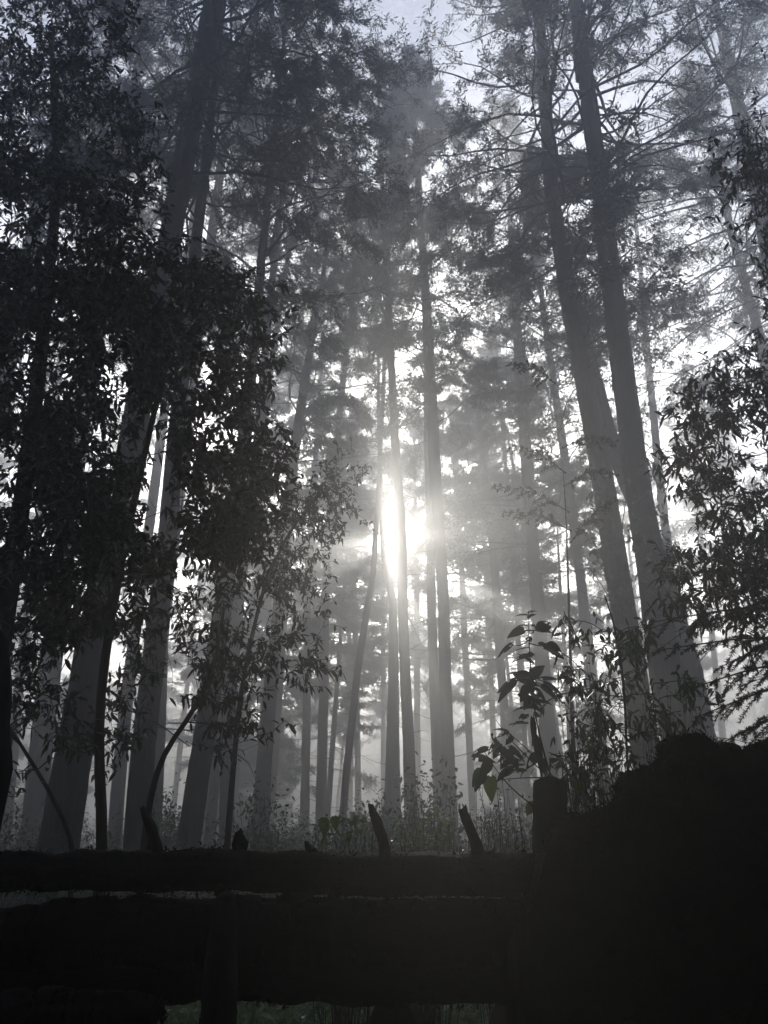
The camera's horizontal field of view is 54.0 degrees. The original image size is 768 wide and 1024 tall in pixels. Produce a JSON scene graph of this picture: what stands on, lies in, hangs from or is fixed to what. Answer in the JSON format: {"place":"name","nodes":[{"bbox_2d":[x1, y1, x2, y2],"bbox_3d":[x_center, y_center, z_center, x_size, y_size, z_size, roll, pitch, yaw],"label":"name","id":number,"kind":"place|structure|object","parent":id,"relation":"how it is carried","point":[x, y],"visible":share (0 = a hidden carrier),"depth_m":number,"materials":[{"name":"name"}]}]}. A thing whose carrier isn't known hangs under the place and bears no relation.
{"place":"outdoors","nodes":[
{"label":"outdoors","id":0,"kind":"place"},
{"bbox_2d":[159,1002,481,1023],"bbox_3d":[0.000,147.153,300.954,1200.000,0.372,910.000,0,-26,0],"label":"ground","id":1,"kind":"structure","parent":0,"point":[313,1016],"depth_m":9.08,"materials":[{"name":"soil"}]},
{"bbox_2d":[0,629,12,830],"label":"trunk","id":2,"kind":"object","parent":1,"relation":"on","point":[6,763],"visible":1,"depth_m":2.53,"materials":[{"name":"brown wood"}]},
{"bbox_2d":[0,805,35,907],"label":"understory shrub","id":3,"kind":"object","parent":1,"relation":"on","point":[2,899],"visible":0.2,"depth_m":16.09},
{"bbox_2d":[1,791,42,850],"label":"understory shrub","id":4,"kind":"object","parent":1,"relation":"on","point":[23,826],"visible":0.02,"depth_m":34.43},
{"bbox_2d":[0,389,49,546],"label":"conifer tree","id":5,"kind":"object","parent":1,"relation":"on","point":[5,464],"visible":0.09,"depth_m":89.45,"materials":[{"name":"grey plant"}]},
{"bbox_2d":[4,829,92,907],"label":"understory shrub","id":6,"kind":"object","parent":1,"relation":"on","point":[48,895],"visible":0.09,"depth_m":14.55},
{"bbox_2d":[12,673,94,841],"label":"conifer tree","id":7,"kind":"object","parent":1,"relation":"on","point":[21,797],"visible":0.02,"depth_m":78.47,"materials":[{"name":"grey plant"}]},
{"bbox_2d":[0,84,157,848],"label":"conifer tree","id":8,"kind":"object","parent":1,"relation":"on","point":[15,752],"visible":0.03,"depth_m":50.86,"materials":[{"name":"grey plant"}]},
{"bbox_2d":[12,401,158,828],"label":"conifer tree","id":9,"kind":"object","parent":1,"relation":"on","point":[114,445],"visible":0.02,"depth_m":96.45,"materials":[{"name":"grey plant"}]},
{"bbox_2d":[0,980,172,1023],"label":"fallen log","id":10,"kind":"object","parent":1,"relation":"on","point":[55,1004],"visible":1,"depth_m":2.74,"materials":[{"name":"brown wood"}]},
{"bbox_2d":[0,0,178,650],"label":"laurel tree","id":11,"kind":"object","parent":1,"relation":"on","point":[46,456],"visible":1,"depth_m":6.75,"materials":[{"name":"black plant"}]},
{"bbox_2d":[73,817,120,897],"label":"understory shrub","id":12,"kind":"object","parent":1,"relation":"on","point":[110,846],"visible":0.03,"depth_m":19.74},
{"bbox_2d":[8,610,193,897],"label":"laurel tree","id":13,"kind":"object","parent":1,"relation":"on","point":[31,713],"visible":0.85,"depth_m":7.45,"materials":[{"name":"black plant"}]},
{"bbox_2d":[2,0,227,849],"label":"conifer tree","id":14,"kind":"object","parent":1,"relation":"on","point":[36,788],"visible":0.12,"depth_m":37.32,"materials":[{"name":"grey plant"}]},
{"bbox_2d":[0,0,246,459],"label":"conifer tree","id":15,"kind":"object","parent":1,"relation":"on","point":[148,63],"visible":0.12,"depth_m":43.77,"materials":[{"name":"grey plant"}]},
{"bbox_2d":[105,585,186,829],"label":"conifer tree","id":16,"kind":"object","parent":1,"relation":"on","point":[168,711],"visible":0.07,"depth_m":140.70,"materials":[{"name":"grey plant"}]},
{"bbox_2d":[0,201,303,895],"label":"laurel tree","id":17,"kind":"object","parent":1,"relation":"on","point":[61,623],"visible":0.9,"depth_m":7.06,"materials":[{"name":"black plant"}]},
{"bbox_2d":[81,772,223,898],"bbox_3d":[-6.721,10.662,22.784,4.343,5.319,4.416,-15,-30,29],"label":"understory shrub","id":18,"kind":"object","parent":1,"relation":"on","point":[171,826],"visible":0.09,"depth_m":23.13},
{"bbox_2d":[162,647,202,827],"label":"conifer tree","id":19,"kind":"object","parent":1,"relation":"on","point":[171,774],"visible":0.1,"depth_m":173.75,"materials":[{"name":"grey plant"}]},
{"bbox_2d":[91,36,289,849],"bbox_3d":[-14.698,-11.455,55.191,16.430,72.332,18.925,0,-26,0],"label":"conifer tree","id":20,"kind":"object","parent":1,"relation":"on","point":[117,791],"visible":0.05,"depth_m":44.99,"materials":[{"name":"grey plant"}]},
{"bbox_2d":[134,474,253,836],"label":"conifer tree","id":21,"kind":"object","parent":1,"relation":"on","point":[175,789],"visible":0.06,"depth_m":109.66,"materials":[{"name":"grey plant"}]},
{"bbox_2d":[17,0,388,898],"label":"conifer tree","id":22,"kind":"object","parent":1,"relation":"on","point":[141,768],"visible":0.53,"depth_m":26.78,"materials":[{"name":"grey plant"}]},
{"bbox_2d":[7,0,413,903],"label":"conifer tree","id":23,"kind":"object","parent":1,"relation":"on","point":[69,786],"visible":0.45,"depth_m":24.81,"materials":[{"name":"grey plant"}]},
{"bbox_2d":[199,889,238,1023],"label":"fence post","id":24,"kind":"object","parent":1,"relation":"on","point":[219,989],"visible":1,"depth_m":2.80,"materials":[{"name":"brown wood"}]},
{"bbox_2d":[101,10,353,841],"bbox_3d":[-10.902,-12.600,52.850,17.362,72.384,18.621,0,-26,0],"label":"conifer tree","id":25,"kind":"object","parent":1,"relation":"on","point":[160,742],"visible":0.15,"depth_m":53.60,"materials":[{"name":"grey plant"}]},
{"bbox_2d":[165,448,298,840],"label":"conifer tree","id":26,"kind":"object","parent":1,"relation":"on","point":[185,763],"visible":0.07,"depth_m":100.25,"materials":[{"name":"grey plant"}]},
{"bbox_2d":[201,704,276,846],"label":"conifer tree","id":27,"kind":"object","parent":1,"relation":"on","point":[244,777],"visible":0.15,"depth_m":93.52,"materials":[{"name":"grey plant"}]},
{"bbox_2d":[136,548,346,893],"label":"laurel tree","id":28,"kind":"object","parent":1,"relation":"on","point":[208,677],"visible":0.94,"depth_m":7.67,"materials":[{"name":"black plant"}]},
{"bbox_2d":[168,427,317,829],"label":"conifer tree","id":29,"kind":"object","parent":1,"relation":"on","point":[200,653],"visible":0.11,"depth_m":83.08,"materials":[{"name":"grey plant"}]},
{"bbox_2d":[175,771,320,898],"bbox_3d":[-3.189,8.083,17.224,3.619,4.190,3.943,3,-26,-6],"label":"understory shrub","id":30,"kind":"object","parent":1,"relation":"on","point":[247,833],"visible":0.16,"depth_m":17.37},
{"bbox_2d":[186,525,318,786],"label":"conifer tree","id":31,"kind":"object","parent":1,"relation":"on","point":[285,702],"visible":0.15,"depth_m":95.85,"materials":[{"name":"grey plant"}]},
{"bbox_2d":[218,711,309,845],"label":"conifer tree","id":32,"kind":"object","parent":1,"relation":"on","point":[281,790],"visible":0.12,"depth_m":98.33,"materials":[{"name":"grey plant"}]},
{"bbox_2d":[154,0,387,848],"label":"conifer tree","id":33,"kind":"object","parent":1,"relation":"on","point":[236,620],"visible":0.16,"depth_m":52.86,"materials":[{"name":"grey plant"}]},
{"bbox_2d":[238,501,335,756],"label":"conifer tree","id":34,"kind":"object","parent":1,"relation":"on","point":[291,676],"visible":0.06,"depth_m":114.73,"materials":[{"name":"grey plant"}]},
{"bbox_2d":[185,344,395,832],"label":"conifer tree","id":35,"kind":"object","parent":1,"relation":"on","point":[268,603],"visible":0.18,"depth_m":82.85,"materials":[{"name":"grey plant"}]},
{"bbox_2d":[203,90,377,895],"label":"conifer tree","id":36,"kind":"object","parent":1,"relation":"on","point":[213,792],"visible":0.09,"depth_m":60.18,"materials":[{"name":"grey plant"}]},
{"bbox_2d":[261,804,322,851],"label":"understory shrub","id":37,"kind":"object","parent":1,"relation":"on","point":[299,835],"visible":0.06,"depth_m":34.72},
{"bbox_2d":[123,0,462,897],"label":"conifer tree","id":38,"kind":"object","parent":1,"relation":"on","point":[195,792],"visible":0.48,"depth_m":30.56,"materials":[{"name":"grey plant"}]},
{"bbox_2d":[224,437,374,848],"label":"laurel tree","id":39,"kind":"object","parent":1,"relation":"on","point":[313,509],"visible":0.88,"depth_m":11.28,"materials":[{"name":"black plant"}]},
{"bbox_2d":[229,236,391,842],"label":"conifer tree","id":40,"kind":"object","parent":1,"relation":"on","point":[305,762],"visible":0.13,"depth_m":78.42,"materials":[{"name":"grey plant"}]},
{"bbox_2d":[183,137,441,848],"bbox_3d":[-5.807,-4.843,51.678,17.399,57.307,19.404,15,-29,-28],"label":"conifer tree","id":41,"kind":"object","parent":1,"relation":"on","point":[318,405],"visible":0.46,"depth_m":51.06,"materials":[{"name":"grey plant"}]},
{"bbox_2d":[286,697,341,838],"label":"conifer tree","id":42,"kind":"object","parent":1,"relation":"on","point":[312,778],"visible":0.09,"depth_m":186.56,"materials":[{"name":"grey plant"}]},
{"bbox_2d":[291,679,354,816],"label":"conifer tree","id":43,"kind":"object","parent":1,"relation":"on","point":[312,782],"visible":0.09,"depth_m":178.60,"materials":[{"name":"grey plant"}]},
{"bbox_2d":[157,1002,489,1023],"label":"undergrowth","id":44,"kind":"object","parent":1,"relation":"on","point":[309,1021],"depth_m":8.03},
{"bbox_2d":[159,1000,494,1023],"bbox_3d":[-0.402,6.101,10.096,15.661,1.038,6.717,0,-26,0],"label":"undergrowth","id":45,"kind":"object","parent":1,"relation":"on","point":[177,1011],"visible":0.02,"depth_m":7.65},
{"bbox_2d":[247,176,425,849],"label":"conifer tree","id":46,"kind":"object","parent":1,"relation":"on","point":[321,793],"visible":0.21,"depth_m":69.76,"materials":[{"name":"grey plant"}]},
{"bbox_2d":[279,475,398,850],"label":"conifer tree","id":47,"kind":"object","parent":1,"relation":"on","point":[373,629],"visible":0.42,"depth_m":81.83,"materials":[{"name":"grey plant"}]},
{"bbox_2d":[298,633,380,839],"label":"conifer tree","id":48,"kind":"object","parent":1,"relation":"on","point":[340,739],"visible":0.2,"depth_m":131.11,"materials":[{"name":"grey plant"}]},
{"bbox_2d":[311,812,378,1023],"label":"twiggy shrub","id":49,"kind":"object","parent":1,"relation":"on","point":[346,837],"visible":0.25,"depth_m":4.60,"materials":[{"name":"grey plant"}]},
{"bbox_2d":[293,500,400,811],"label":"conifer tree","id":50,"kind":"object","parent":1,"relation":"on","point":[376,709],"visible":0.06,"depth_m":120.78,"materials":[{"name":"grey plant"}]},
{"bbox_2d":[271,416,426,831],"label":"conifer tree","id":51,"kind":"object","parent":1,"relation":"on","point":[342,689],"visible":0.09,"depth_m":118.98,"materials":[{"name":"grey plant"}]},
{"bbox_2d":[276,412,428,825],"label":"conifer tree","id":52,"kind":"object","parent":1,"relation":"on","point":[376,664],"visible":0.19,"depth_m":93.20,"materials":[{"name":"grey plant"}]},
{"bbox_2d":[321,780,419,898],"bbox_3d":[-0.249,9.938,20.852,3.902,4.779,3.968,-7,-27,13],"label":"understory shrub","id":53,"kind":"object","parent":1,"relation":"on","point":[381,816],"visible":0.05,"depth_m":21.35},
{"bbox_2d":[315,211,451,852],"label":"conifer tree","id":54,"kind":"object","parent":1,"relation":"on","point":[412,463],"visible":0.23,"depth_m":57.39,"materials":[{"name":"grey plant"}]},
{"bbox_2d":[318,411,453,820],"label":"conifer tree","id":55,"kind":"object","parent":1,"relation":"on","point":[426,722],"visible":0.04,"depth_m":131.26,"materials":[{"name":"grey plant"}]},
{"bbox_2d":[11,667,767,848],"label":"distant forest","id":56,"kind":"object","parent":1,"relation":"on","point":[368,752],"visible":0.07,"depth_m":230.31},
{"bbox_2d":[278,43,502,826],"bbox_3d":[0.195,-11.399,54.374,17.125,71.497,16.151,0,-26,0],"label":"conifer tree","id":57,"kind":"object","parent":1,"relation":"on","point":[408,732],"visible":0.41,"depth_m":51.58,"materials":[{"name":"grey plant"}]},
{"bbox_2d":[306,223,476,846],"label":"conifer tree","id":58,"kind":"object","parent":1,"relation":"on","point":[392,772],"visible":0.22,"depth_m":61.94,"materials":[{"name":"grey plant"}]},
{"bbox_2d":[367,1005,415,1023],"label":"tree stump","id":59,"kind":"object","parent":1,"relation":"on","point":[382,1014],"visible":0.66,"depth_m":3.84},
{"bbox_2d":[288,43,529,851],"bbox_3d":[3.108,-10.780,54.065,15.480,70.093,18.370,-14,-29,26],"label":"conifer tree","id":60,"kind":"object","parent":1,"relation":"on","point":[384,339],"visible":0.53,"depth_m":54.50,"materials":[{"name":"grey plant"}]},
{"bbox_2d":[336,407,486,817],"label":"conifer tree","id":61,"kind":"object","parent":1,"relation":"on","point":[417,665],"visible":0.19,"depth_m":99.98,"materials":[{"name":"grey plant"}]},
{"bbox_2d":[326,115,507,838],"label":"conifer tree","id":62,"kind":"object","parent":1,"relation":"on","point":[434,707],"visible":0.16,"depth_m":56.99,"materials":[{"name":"grey plant"}]},
{"bbox_2d":[379,804,460,1023],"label":"twiggy shrub","id":63,"kind":"object","parent":1,"relation":"on","point":[420,1015],"visible":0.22,"depth_m":4.96,"materials":[{"name":"grey plant"}]},
{"bbox_2d":[399,619,467,822],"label":"conifer tree","id":64,"kind":"object","parent":1,"relation":"on","point":[429,738],"visible":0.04,"depth_m":177.91,"materials":[{"name":"grey plant"}]},
{"bbox_2d":[399,641,473,807],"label":"conifer tree","id":65,"kind":"object","parent":1,"relation":"on","point":[463,788],"visible":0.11,"depth_m":173.15,"materials":[{"name":"grey plant"}]},
{"bbox_2d":[355,751,520,900],"bbox_3d":[0.598,6.120,12.925,3.407,3.945,3.712,23,-34,-39],"label":"understory shrub","id":66,"kind":"object","parent":1,"relation":"on","point":[440,804],"visible":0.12,"depth_m":13.28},
{"bbox_2d":[358,394,558,831],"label":"conifer tree","id":67,"kind":"object","parent":1,"relation":"on","point":[453,466],"visible":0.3,"depth_m":88.51,"materials":[{"name":"grey plant"}]},
{"bbox_2d":[455,655,517,829],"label":"conifer tree","id":68,"kind":"object","parent":1,"relation":"on","point":[482,734],"visible":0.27,"depth_m":176.85,"materials":[{"name":"grey plant"}]},
{"bbox_2d":[407,411,574,849],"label":"conifer tree","id":69,"kind":"object","parent":1,"relation":"on","point":[456,690],"visible":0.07,"depth_m":103.11,"materials":[{"name":"grey plant"}]},
{"bbox_2d":[367,381,620,841],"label":"conifer tree","id":70,"kind":"object","parent":1,"relation":"on","point":[465,414],"visible":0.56,"depth_m":71.92,"materials":[{"name":"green plant"}]},
{"bbox_2d":[464,774,531,1023],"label":"twiggy shrub","id":71,"kind":"object","parent":1,"relation":"on","point":[484,825],"visible":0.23,"depth_m":4.37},
{"bbox_2d":[416,267,586,847],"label":"conifer tree","id":72,"kind":"object","parent":1,"relation":"on","point":[518,638],"visible":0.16,"depth_m":80.58,"materials":[{"name":"plant"}]},
{"bbox_2d":[477,809,529,896],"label":"understory shrub","id":73,"kind":"object","parent":1,"relation":"on","point":[512,842],"visible":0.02,"depth_m":14.12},
{"bbox_2d":[481,704,535,847],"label":"conifer tree","id":74,"kind":"object","parent":1,"relation":"on","point":[518,785],"visible":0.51,"depth_m":63.70,"materials":[{"name":"green plant"}]},
{"bbox_2d":[450,488,580,845],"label":"conifer tree","id":75,"kind":"object","parent":1,"relation":"on","point":[476,703],"visible":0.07,"depth_m":96.97,"materials":[{"name":"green plant"}]},
{"bbox_2d":[451,536,580,800],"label":"conifer tree","id":76,"kind":"object","parent":1,"relation":"on","point":[486,714],"visible":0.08,"depth_m":89.04,"materials":[{"name":"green plant"}]},
{"bbox_2d":[471,610,563,815],"bbox_3d":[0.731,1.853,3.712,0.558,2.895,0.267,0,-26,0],"label":"leafy plant","id":77,"kind":"object","parent":1,"relation":"on","point":[533,700],"visible":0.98,"depth_m":4.04,"materials":[{"name":"black plant"}]},
{"bbox_2d":[441,339,607,778],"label":"conifer tree","id":78,"kind":"object","parent":1,"relation":"on","point":[490,667],"visible":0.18,"depth_m":86.85,"materials":[{"name":"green plant"}]},
{"bbox_2d":[398,94,656,777],"bbox_3d":[11.233,-9.286,60.376,19.089,72.950,19.470,-17,-31,31],"label":"conifer tree","id":79,"kind":"object","parent":1,"relation":"on","point":[526,415],"visible":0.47,"depth_m":55.72,"materials":[{"name":"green plant"}]},
{"bbox_2d":[367,0,723,768],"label":"conifer tree","id":80,"kind":"object","parent":1,"relation":"on","point":[583,370],"visible":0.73,"depth_m":36.59,"materials":[{"name":"grey plant"}]},
{"bbox_2d":[532,775,567,853],"bbox_3d":[0.794,2.234,3.307,0.232,2.056,0.177,0,-26,0],"label":"fence post","id":81,"kind":"object","parent":1,"relation":"on","point":[550,798],"visible":0.31,"depth_m":3.63,"materials":[{"name":"brown wood"}]},
{"bbox_2d":[486,458,623,806],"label":"conifer tree","id":82,"kind":"object","parent":1,"relation":"on","point":[554,598],"visible":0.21,"depth_m":72.20,"materials":[{"name":"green plant"}]},
{"bbox_2d":[491,360,619,810],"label":"fir tree","id":83,"kind":"object","parent":1,"relation":"on","point":[584,478],"visible":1,"depth_m":14.42,"materials":[{"name":"grey plant"}]},
{"bbox_2d":[440,199,673,804],"bbox_3d":[13.949,-3.270,64.034,18.803,65.235,18.529,0,-26,0],"label":"conifer tree","id":84,"kind":"object","parent":1,"relation":"on","point":[583,601],"visible":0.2,"depth_m":63.49,"materials":[{"name":"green plant"}]},
{"bbox_2d":[353,0,767,740],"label":"conifer tree","id":85,"kind":"object","parent":1,"relation":"on","point":[627,406],"visible":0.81,"depth_m":35.00,"materials":[{"name":"grey plant"}]},
{"bbox_2d":[553,635,617,811],"bbox_3d":[1.325,2.150,4.726,0.458,3.242,1.472,-3,-26,7],"label":"twiggy shrub","id":86,"kind":"object","parent":1,"relation":"on","point":[612,721],"visible":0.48,"depth_m":4.79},
{"bbox_2d":[561,725,640,813],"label":"twiggy shrub","id":87,"kind":"object","parent":1,"relation":"on","point":[583,795],"visible":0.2,"depth_m":4.45,"materials":[{"name":"black plant"}]},
{"bbox_2d":[463,146,744,742],"bbox_3d":[11.880,-4.053,38.892,14.871,44.764,15.439,0,-26,0],"label":"conifer tree","id":88,"kind":"object","parent":1,"relation":"on","point":[690,662],"visible":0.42,"depth_m":41.54,"materials":[{"name":"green plant"}]},
{"bbox_2d":[584,475,638,767],"bbox_3d":[8.410,5.601,26.382,1.655,15.881,0.908,0,-26,0],"label":"creeper","id":89,"kind":"object","parent":1,"relation":"on","point":[598,554],"visible":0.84,"depth_m":28.11,"materials":[{"name":"grey plant"}]},
{"bbox_2d":[530,595,725,811],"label":"sapling","id":90,"kind":"object","parent":1,"relation":"on","point":[636,651],"visible":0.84,"depth_m":5.00,"materials":[{"name":"black plant"}]},
{"bbox_2d":[489,727,767,1023],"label":"mossy bank","id":91,"kind":"structure","parent":1,"relation":"on","point":[645,901],"depth_m":2.79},
{"bbox_2d":[0,964,506,1012],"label":"fence rail","id":92,"kind":"object","parent":91,"relation":"on","point":[351,986],"visible":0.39,"depth_m":3.02,"materials":[{"name":"brown wood"}]},
{"bbox_2d":[0,889,525,973],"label":"fence rail","id":93,"kind":"object","parent":92,"relation":"on","point":[137,932],"visible":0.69,"depth_m":3.04,"materials":[{"name":"brown wood"}]},
{"bbox_2d":[0,804,538,904],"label":"fence rail","id":94,"kind":"object","parent":93,"relation":"on","point":[295,876],"visible":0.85,"depth_m":3.19,"materials":[{"name":"brown wood"}]},
{"bbox_2d":[540,115,738,733],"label":"conifer tree","id":95,"kind":"object","parent":1,"relation":"on","point":[666,527],"visible":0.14,"depth_m":66.41,"materials":[{"name":"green plant"}]},
{"bbox_2d":[571,470,717,736],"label":"conifer tree","id":96,"kind":"object","parent":1,"relation":"on","point":[619,718],"visible":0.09,"depth_m":100.27,"materials":[{"name":"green plant"}]},
{"bbox_2d":[558,0,767,422],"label":"conifer tree","id":97,"kind":"object","parent":1,"relation":"on","point":[724,43],"visible":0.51,"depth_m":46.28,"materials":[{"name":"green plant"}]},
{"bbox_2d":[638,683,711,758],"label":"twiggy shrub","id":98,"kind":"object","parent":1,"relation":"on","point":[654,735],"visible":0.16,"depth_m":5.25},
{"bbox_2d":[626,57,767,524],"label":"conifer tree","id":99,"kind":"object","parent":1,"relation":"on","point":[704,329],"visible":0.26,"depth_m":55.84,"materials":[{"name":"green plant"}]},
{"bbox_2d":[640,380,767,741],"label":"conifer tree","id":100,"kind":"object","parent":1,"relation":"on","point":[713,661],"visible":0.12,"depth_m":90.53,"materials":[{"name":"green plant"}]},
{"bbox_2d":[644,40,767,691],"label":"laurel tree","id":101,"kind":"object","parent":1,"relation":"on","point":[725,573],"visible":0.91,"depth_m":7.59,"materials":[{"name":"black plant"}]},
{"bbox_2d":[646,569,767,749],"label":"fir tree","id":102,"kind":"object","parent":1,"relation":"on","point":[738,640],"visible":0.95,"depth_m":5.28,"materials":[{"name":"black plant"}]},
{"bbox_2d":[702,565,767,744],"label":"conifer tree","id":103,"kind":"object","parent":1,"relation":"on","point":[748,689],"visible":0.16,"depth_m":149.84,"materials":[{"name":"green plant"}]},
{"bbox_2d":[0,0,767,813],"label":"sky","id":104,"kind":"structure","parent":0,"point":[407,9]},
{"bbox_2d":[621,454,680,734],"bbox_3d":[9.426,4.887,24.527,2.017,15.553,0.889,0,-26,0],"label":"creeper","id":105,"kind":"object","parent":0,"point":[648,517],"visible":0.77,"depth_m":26.46,"materials":[{"name":"grey plant"}]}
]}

